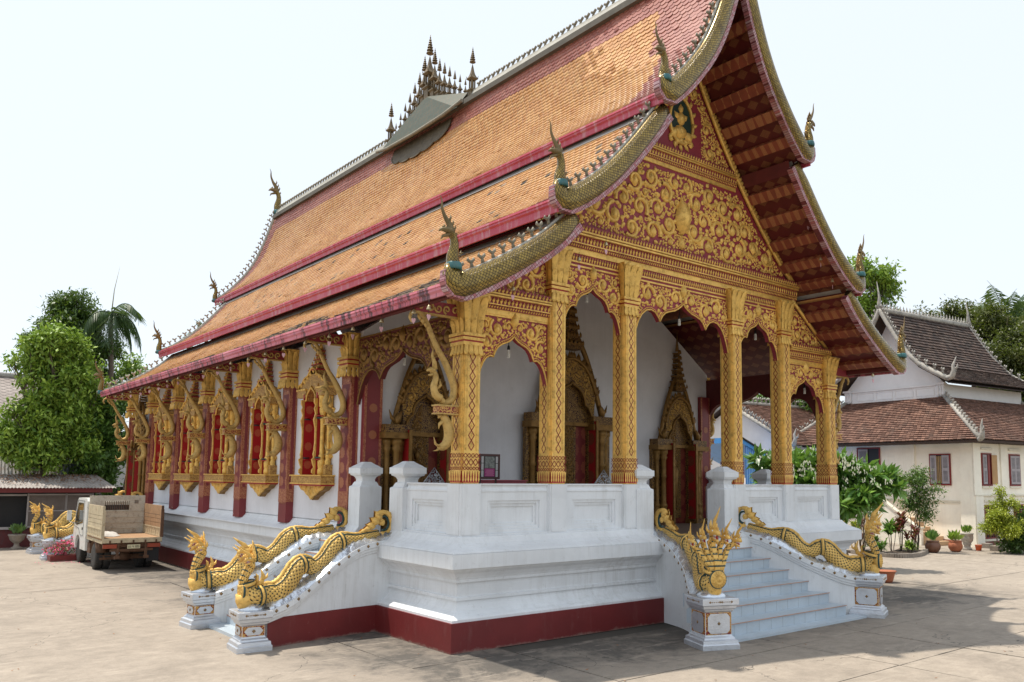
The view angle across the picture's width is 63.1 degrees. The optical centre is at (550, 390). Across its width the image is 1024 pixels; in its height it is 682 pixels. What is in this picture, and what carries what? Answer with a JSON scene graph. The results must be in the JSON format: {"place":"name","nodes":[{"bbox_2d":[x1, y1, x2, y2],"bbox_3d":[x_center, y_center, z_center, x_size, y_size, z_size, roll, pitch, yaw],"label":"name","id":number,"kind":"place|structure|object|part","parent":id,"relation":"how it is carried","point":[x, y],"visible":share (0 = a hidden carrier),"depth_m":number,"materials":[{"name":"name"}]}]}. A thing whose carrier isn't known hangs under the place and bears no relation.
{"place":"outdoors","nodes":[
{"label":"outdoors","id":0,"kind":"place"},
{"bbox_2d":[0,372,29,410],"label":"grey tiled building","id":1,"kind":"structure","parent":0,"point":[6,381],"depth_m":37.81,"materials":[{"name":"tile"}]},
{"bbox_2d":[479,454,499,482],"bbox_3d":[-1.034,1.808,13.915,0.400,1.496,0.071,4,-7,-32],"label":"notice board","id":2,"kind":"object","parent":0,"point":[489,466],"visible":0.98,"depth_m":13.95,"materials":[{"name":"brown wood"}]},
{"bbox_2d":[0,539,1023,681],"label":"courtyard","id":3,"kind":"structure","parent":0,"point":[70,621],"depth_m":12.35,"materials":[{"name":"concrete"}]},
{"bbox_2d":[8,523,26,549],"bbox_3d":[-17.384,4.726,27.149,0.533,0.867,0.518,4,-7,-26],"label":"flower pot","id":4,"kind":"object","parent":3,"relation":"on","point":[16,539],"visible":1,"depth_m":27.04,"materials":[{"name":"stone"}]},
{"bbox_2d":[0,472,115,547],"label":"snack shed","id":5,"kind":"structure","parent":3,"relation":"on","point":[15,505],"depth_m":28.25,"materials":[{"name":"grey metal"}]},
{"bbox_2d":[0,317,116,487],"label":"tree","id":6,"kind":"object","parent":3,"relation":"on","point":[55,409],"visible":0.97,"depth_m":29.66,"materials":[{"name":"green plant"}]},
{"bbox_2d":[42,536,76,561],"bbox_3d":[-13.857,4.498,23.788,0.778,0.711,1.052,-2,-7,25],"label":"bougainvillea","id":7,"kind":"object","parent":3,"relation":"on","point":[61,556],"visible":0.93,"depth_m":23.62,"materials":[{"name":"pink plant"}]},
{"bbox_2d":[25,523,115,559],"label":"side staircase","id":8,"kind":"structure","parent":3,"relation":"on","point":[38,542],"depth_m":24.38,"materials":[{"name":"concrete"}]},
{"bbox_2d":[29,490,124,533],"bbox_3d":[-14.965,3.856,26.520,2.807,1.354,0.528,5,-7,-34],"label":"naga statue","id":9,"kind":"object","parent":8,"relation":"on","point":[37,526],"visible":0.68,"depth_m":25.86,"materials":[{"name":"gold metal"}]},
{"bbox_2d":[43,491,142,538],"bbox_3d":[-13.624,3.702,24.910,2.794,1.353,0.522,6,-8,-42],"label":"naga statue","id":10,"kind":"object","parent":8,"relation":"on","point":[57,531],"visible":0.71,"depth_m":24.10,"materials":[{"name":"gold metal"}]},
{"bbox_2d":[64,393,128,495],"bbox_3d":[-16.826,2.691,31.280,2.437,5.859,2.704,-3,-7,29],"label":"tree","id":11,"kind":"object","parent":3,"relation":"on","point":[102,467],"visible":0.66,"depth_m":30.95,"materials":[{"name":"green plant"}]},
{"bbox_2d":[67,495,164,569],"bbox_3d":[-11.947,3.834,22.916,1.874,1.888,4.178,5,-8,-38],"label":"truck","id":12,"kind":"object","parent":3,"relation":"on","point":[135,523],"visible":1,"depth_m":22.43,"materials":[{"name":"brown wood"}]},
{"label":"side window","id":13,"kind":"part","parent":12,"relation":"part of","materials":[{"name":"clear glass"}]},
{"bbox_2d":[104,531,119,536],"bbox_3d":[-11.629,3.749,21.844,0.600,0.119,0.460,1,-6,-1],"label":"sack","id":14,"kind":"object","parent":12,"relation":"on","point":[110,534],"visible":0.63,"depth_m":21.70,"materials":[{"name":"fabric"}]},
{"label":"rear window","id":15,"kind":"part","parent":12,"relation":"part of","materials":[{"name":"black glass"}]},
{"bbox_2d":[179,527,391,653],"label":"side staircase","id":16,"kind":"structure","parent":3,"relation":"on","point":[343,591],"depth_m":13.10,"materials":[{"name":"tile"}]},
{"bbox_2d":[185,506,347,590],"bbox_3d":[-4.870,2.704,14.475,2.763,1.353,0.526,5,-7,-35],"label":"naga statue","id":17,"kind":"object","parent":16,"relation":"on","point":[207,575],"visible":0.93,"depth_m":13.99,"materials":[{"name":"gold metal"}]},
{"bbox_2d":[233,510,391,608],"bbox_3d":[-3.535,2.549,12.853,2.791,1.353,0.526,6,-8,-44],"label":"naga statue","id":18,"kind":"object","parent":16,"relation":"on","point":[286,581],"visible":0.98,"depth_m":12.40,"materials":[{"name":"gold metal"}]},
{"bbox_2d":[93,0,906,654],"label":"temple","id":19,"kind":"structure","parent":3,"relation":"on","point":[665,150],"depth_m":16.90,"materials":[{"name":"orange paint"}]},
{"bbox_2d":[148,389,173,489],"bbox_3d":[-11.596,1.345,24.898,0.318,3.240,1.480,5,-8,-39],"label":"window","id":20,"kind":"structure","parent":19,"relation":"in","point":[161,470],"depth_m":24.64,"materials":[{"name":"gold metal"}]},
{"bbox_2d":[173,381,202,491],"bbox_3d":[-9.914,1.153,22.885,0.318,3.240,1.480,5,-8,-39],"label":"window","id":21,"kind":"structure","parent":19,"relation":"in","point":[189,469],"depth_m":22.69,"materials":[{"name":"gold metal"}]},
{"bbox_2d":[203,372,237,493],"bbox_3d":[-8.232,0.960,20.873,0.318,3.240,1.480,5,-8,-39],"label":"window","id":22,"kind":"structure","parent":19,"relation":"in","point":[221,477],"depth_m":20.69,"materials":[{"name":"gold metal"}]},
{"bbox_2d":[241,360,280,496],"bbox_3d":[-6.511,0.763,18.815,0.318,3.240,1.480,5,-8,-39],"label":"window","id":23,"kind":"structure","parent":19,"relation":"in","point":[262,477],"depth_m":18.63,"materials":[{"name":"gold metal"}]},
{"bbox_2d":[289,344,336,499],"bbox_3d":[-4.726,0.559,16.680,0.318,3.240,1.480,5,-8,-39],"label":"window","id":24,"kind":"structure","parent":19,"relation":"in","point":[315,478],"depth_m":16.48,"materials":[{"name":"red paint"}]},
{"bbox_2d":[327,330,330,345],"bbox_3d":[-3.799,-0.905,14.328,0.072,0.295,0.068,3,-6,-21],"label":"wind bell","id":25,"kind":"object","parent":19,"relation":"hanging from","point":[328,342],"visible":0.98,"depth_m":14.31,"materials":[{"name":"gold metal"}]},
{"bbox_2d":[379,316,383,331],"bbox_3d":[-2.602,-1.046,12.858,0.072,0.295,0.068,5,-7,-37],"label":"wind bell","id":26,"kind":"object","parent":19,"relation":"hanging from","point":[381,321],"visible":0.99,"depth_m":12.85,"materials":[{"name":"gold metal"}]},
{"bbox_2d":[411,309,415,323],"bbox_3d":[-1.988,-1.115,12.137,0.072,0.295,0.068,1,-6,-8],"label":"wind bell","id":27,"kind":"object","parent":19,"relation":"hanging from","point":[413,312],"visible":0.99,"depth_m":12.12,"materials":[{"name":"gold metal"}]},
{"bbox_2d":[426,305,430,320],"bbox_3d":[-1.681,-1.116,11.544,0.072,0.295,0.068,5,-8,-39],"label":"wind bell","id":28,"kind":"object","parent":19,"relation":"hanging from","point":[428,308],"visible":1,"depth_m":11.53,"materials":[{"name":"gold metal"}]},
{"bbox_2d":[424,467,444,482],"bbox_3d":[-2.057,1.991,14.717,0.607,1.278,0.048,5,-8,-39],"label":"silver screen","id":29,"kind":"object","parent":19,"relation":"on","point":[435,478],"visible":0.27,"depth_m":14.76,"materials":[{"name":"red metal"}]},
{"bbox_2d":[481,480,527,483],"bbox_3d":[-0.830,2.109,14.692,0.794,1.063,0.400,5,-8,-39],"label":"table","id":30,"kind":"object","parent":19,"relation":"on","point":[507,481],"visible":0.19,"depth_m":14.58,"materials":[{"name":"pink paint"}]},
{"bbox_2d":[507,344,509,357],"bbox_3d":[-0.682,-0.814,13.723,0.059,0.560,0.059,5,-8,-39],"label":"hanging bulb","id":31,"kind":"object","parent":19,"relation":"hanging from","point":[508,350],"visible":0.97,"depth_m":13.69,"materials":[{"name":"white glass"}]},
{"bbox_2d":[511,286,514,300],"bbox_3d":[-0.548,-1.468,12.264,0.072,0.295,0.068,5,-8,-39],"label":"wind bell","id":32,"kind":"object","parent":19,"relation":"hanging from","point":[512,289],"visible":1,"depth_m":12.25,"materials":[{"name":"gold metal"}]},
{"bbox_2d":[594,470,611,483],"bbox_3d":[1.098,2.261,17.068,0.679,1.289,0.048,5,-8,-39],"label":"carving","id":33,"kind":"object","parent":19,"relation":"on","point":[606,478],"visible":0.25,"depth_m":17.10,"materials":[{"name":"grey metal"}]},
{"bbox_2d":[678,309,680,325],"bbox_3d":[2.557,-1.482,16.494,0.059,0.397,0.059,5,-8,-39],"label":"hanging bulb","id":34,"kind":"object","parent":19,"relation":"hanging from","point":[679,323],"visible":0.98,"depth_m":16.47,"materials":[{"name":"white glass"}]},
{"bbox_2d":[710,397,815,483],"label":"building","id":35,"kind":"structure","parent":3,"relation":"on","point":[756,422],"depth_m":39.56,"materials":[{"name":"white paint"}]},
{"bbox_2d":[711,437,767,483],"bbox_3d":[8.921,4.189,35.542,5.285,4.181,3.389,4,-7,-32],"label":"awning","id":36,"kind":"object","parent":35,"relation":"attached to","point":[748,446],"visible":0.03,"depth_m":33.48,"materials":[{"name":"blue fabric"}]},
{"bbox_2d":[653,524,887,650],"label":"front staircase","id":37,"kind":"structure","parent":3,"relation":"on","point":[774,586],"depth_m":14.70,"materials":[{"name":"tile"}]},
{"bbox_2d":[654,508,744,594],"bbox_3d":[2.196,2.546,13.730,0.915,1.371,2.880,2,-6,-13],"label":"naga statue","id":38,"kind":"object","parent":37,"relation":"on","point":[708,564],"visible":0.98,"depth_m":12.56,"materials":[{"name":"gold metal"}]},
{"bbox_2d":[738,503,882,572],"bbox_3d":[5.002,2.825,16.157,2.775,1.371,0.917,-3,-7,28],"label":"naga statue","id":39,"kind":"object","parent":37,"relation":"on","point":[829,551],"visible":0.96,"depth_m":15.65,"materials":[{"name":"gold metal"}]},
{"bbox_2d":[749,394,838,413],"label":"tree","id":40,"kind":"object","parent":3,"relation":"on","point":[800,404],"visible":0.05,"depth_m":43.33,"materials":[{"name":"green plant"}]},
{"bbox_2d":[743,443,912,554],"bbox_3d":[8.003,3.264,24.215,4.767,3.688,2.942,-2,-6,22],"label":"tree","id":41,"kind":"object","parent":3,"relation":"on","point":[863,487],"visible":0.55,"depth_m":23.40,"materials":[{"name":"green plant"}]},
{"bbox_2d":[849,520,862,546],"bbox_3d":[10.887,5.151,29.667,0.597,1.096,0.666,-4,-8,39],"label":"plant","id":42,"kind":"object","parent":3,"relation":"on","point":[854,523],"visible":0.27,"depth_m":29.67,"materials":[{"name":"green plant"}]},
{"bbox_2d":[864,534,880,546],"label":"plant","id":43,"kind":"object","parent":3,"relation":"on","point":[876,538],"visible":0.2,"depth_m":29.29,"materials":[{"name":"green plant"}]},
{"bbox_2d":[860,494,892,550],"bbox_3d":[10.815,4.269,28.733,1.318,2.678,2.019,2,-6,-15],"label":"shrub","id":44,"kind":"object","parent":3,"relation":"on","point":[862,526],"visible":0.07,"depth_m":29.24,"materials":[{"name":"green plant"}]},
{"bbox_2d":[847,548,928,557],"bbox_3d":[11.790,5.546,28.675,3.040,0.156,3.022,2,-6,-14],"label":"flower bed","id":45,"kind":"object","parent":3,"relation":"on","point":[898,553],"visible":0.66,"depth_m":27.51,"materials":[{"name":"grey concrete"}]},
{"bbox_2d":[876,537,888,551],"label":"plant","id":46,"kind":"object","parent":45,"relation":"on","point":[882,545],"visible":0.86,"depth_m":28.62,"materials":[{"name":"green plant"}]},
{"bbox_2d":[880,518,908,550],"bbox_3d":[11.980,5.038,29.112,1.022,1.230,1.133,5,-8,-39],"label":"plant","id":47,"kind":"object","parent":45,"relation":"on","point":[889,527],"visible":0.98,"depth_m":29.10,"materials":[{"name":"green plant"}]},
{"bbox_2d":[893,510,911,550],"bbox_3d":[12.319,4.908,29.079,0.842,1.488,1.023,-3,-7,34],"label":"plant","id":48,"kind":"object","parent":45,"relation":"on","point":[902,517],"visible":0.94,"depth_m":29.11,"materials":[{"name":"red plant"}]},
{"bbox_2d":[899,539,919,551],"bbox_3d":[12.262,5.323,28.458,0.749,0.542,0.841,5,-8,-39],"label":"plant","id":49,"kind":"object","parent":45,"relation":"on","point":[908,545],"visible":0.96,"depth_m":28.36,"materials":[{"name":"green plant"}]},
{"bbox_2d":[903,523,920,551],"bbox_3d":[12.512,5.096,28.837,0.741,1.070,0.808,3,-7,-24],"label":"plant","id":50,"kind":"object","parent":45,"relation":"on","point":[913,535],"visible":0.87,"depth_m":28.79,"materials":[{"name":"red plant"}]},
{"bbox_2d":[892,463,948,549],"bbox_3d":[13.174,4.127,29.485,1.414,3.148,1.757,5,-8,-39],"label":"shrub","id":51,"kind":"object","parent":45,"relation":"on","point":[918,479],"visible":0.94,"depth_m":29.46,"materials":[{"name":"green plant"}]},
{"bbox_2d":[879,569,896,582],"bbox_3d":[8.309,4.589,20.584,0.484,0.285,0.484,5,-8,-39],"label":"flower pot","id":52,"kind":"object","parent":3,"relation":"on","point":[890,574],"visible":0.79,"depth_m":20.42,"materials":[{"name":"ceramic"}]},
{"bbox_2d":[797,284,1023,546],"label":"house","id":53,"kind":"structure","parent":3,"relation":"on","point":[965,444],"depth_m":34.96,"materials":[{"name":"beige paint"}]},
{"bbox_2d":[857,447,880,467],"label":"window","id":54,"kind":"structure","parent":53,"relation":"in","point":[873,453],"depth_m":35.87,"materials":[{"name":"grey glass"}]},
{"bbox_2d":[929,453,951,484],"bbox_3d":[15.490,3.131,33.096,0.076,1.250,0.900,4,-7,-33],"label":"window","id":55,"kind":"structure","parent":53,"relation":"in","point":[940,464],"depth_m":33.07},
{"bbox_2d":[980,448,997,487],"bbox_3d":[17.141,3.019,32.494,1.080,1.560,0.085,4,-7,-33],"label":"window","id":56,"kind":"structure","parent":53,"relation":"in","point":[989,469],"depth_m":32.42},
{"bbox_2d":[984,499,997,540],"bbox_3d":[17.084,5.021,32.271,0.880,1.590,0.070,4,-7,-33],"label":"window","id":57,"kind":"structure","parent":53,"relation":"in","point":[987,538],"depth_m":32.17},
{"bbox_2d":[1008,449,1021,487],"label":"window","id":58,"kind":"structure","parent":53,"relation":"in","point":[1014,459],"depth_m":33.44,"materials":[{"name":"wood"}]},
{"bbox_2d":[1014,499,1023,516],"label":"window","id":59,"kind":"structure","parent":53,"relation":"in","point":[1015,499],"depth_m":33.47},
{"bbox_2d":[924,529,940,552],"bbox_3d":[13.418,5.250,29.220,0.534,0.852,0.563,-1,-6,15],"label":"flower pot","id":60,"kind":"object","parent":3,"relation":"on","point":[932,545],"visible":0.98,"depth_m":29.08,"materials":[{"name":"ceramic"}]},
{"bbox_2d":[947,529,963,551],"bbox_3d":[14.433,5.326,29.696,0.554,0.820,0.605,5,-8,-39],"label":"flower pot","id":61,"kind":"object","parent":3,"relation":"on","point":[955,545],"visible":1,"depth_m":29.57,"materials":[{"name":"ceramic"}]},
{"bbox_2d":[960,524,973,549],"bbox_3d":[15.260,5.357,30.496,0.470,0.939,0.476,5,-8,-39],"label":"flower pot","id":62,"kind":"object","parent":3,"relation":"on","point":[967,539],"visible":0.97,"depth_m":30.36,"materials":[{"name":"stone"}]},
{"bbox_2d":[975,545,981,550],"bbox_3d":[15.500,5.685,30.124,0.268,0.215,0.260,5,-8,-39],"label":"flower pot","id":63,"kind":"object","parent":3,"relation":"on","point":[978,547],"visible":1,"depth_m":30.04,"materials":[{"name":"orange ceramic"}]},
{"bbox_2d":[982,543,992,548],"bbox_3d":[16.454,5.833,31.339,0.320,0.190,0.280,5,-8,-39],"label":"planter","id":64,"kind":"object","parent":3,"relation":"on","point":[985,545],"visible":0.86,"depth_m":31.23,"materials":[{"name":"stone"}]},
{"bbox_2d":[990,545,1002,550],"bbox_3d":[16.203,5.713,30.201,0.520,0.190,0.280,5,-8,-39],"label":"planter","id":65,"kind":"object","parent":3,"relation":"on","point":[994,548],"visible":0.59,"depth_m":30.04,"materials":[{"name":"stone"}]},
{"bbox_2d":[976,484,1023,542],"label":"shrub","id":66,"kind":"object","parent":3,"relation":"on","point":[1001,521],"visible":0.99,"depth_m":29.00,"materials":[{"name":"green plant"}]},
{"bbox_2d":[990,505,1023,553],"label":"shrub","id":67,"kind":"object","parent":3,"relation":"on","point":[1015,545],"visible":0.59,"depth_m":29.03,"materials":[{"name":"green plant"}]},
{"bbox_2d":[0,0,1023,431],"label":"sky","id":68,"kind":"structure","parent":0,"point":[143,139],"materials":[{"name":"white"}]},
{"label":"ground","id":69,"kind":"structure","parent":0,"visible":0},
{"bbox_2d":[0,414,101,495],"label":"corrugated building","id":70,"kind":"structure","parent":69,"relation":"on","point":[5,469],"depth_m":30.14,"materials":[{"name":"grey metal"}]},
{"bbox_2d":[12,287,130,423],"bbox_3d":[-18.774,0.751,33.025,3.594,9.979,4.428,-3,-7,31],"label":"tree","id":71,"kind":"object","parent":69,"relation":"on","point":[73,308],"visible":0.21,"depth_m":33.10,"materials":[{"name":"green plant"}]},
{"bbox_2d":[79,268,146,387],"bbox_3d":[-17.706,0.339,33.218,2.459,10.881,2.727,5,-8,-39],"label":"palm tree","id":72,"kind":"object","parent":69,"relation":"on","point":[116,319],"visible":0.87,"depth_m":33.21,"materials":[{"name":"green plant"}]},
{"bbox_2d":[110,462,125,494],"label":"white outbuilding","id":73,"kind":"structure","parent":69,"relation":"on","point":[120,479],"depth_m":36.44,"materials":[{"name":"white paint"}]},
{"bbox_2d":[107,352,148,494],"bbox_3d":[-17.959,2.173,36.437,2.352,7.887,3.814,-1,-6,19],"label":"tree","id":74,"kind":"object","parent":69,"relation":"on","point":[128,367],"visible":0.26,"depth_m":35.83,"materials":[{"name":"green plant"}]},
{"bbox_2d":[847,252,906,319],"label":"tree","id":75,"kind":"object","parent":69,"relation":"on","point":[888,285],"visible":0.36,"depth_m":44.13,"materials":[{"name":"green plant"}]},
{"bbox_2d":[913,294,1023,402],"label":"tree","id":76,"kind":"object","parent":69,"relation":"on","point":[996,332],"visible":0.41,"depth_m":43.89,"materials":[{"name":"green plant"}]},
{"bbox_2d":[971,285,1023,324],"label":"tree","id":77,"kind":"object","parent":69,"relation":"on","point":[1018,304],"visible":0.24,"depth_m":50.59,"materials":[{"name":"green plant"}]}
]}

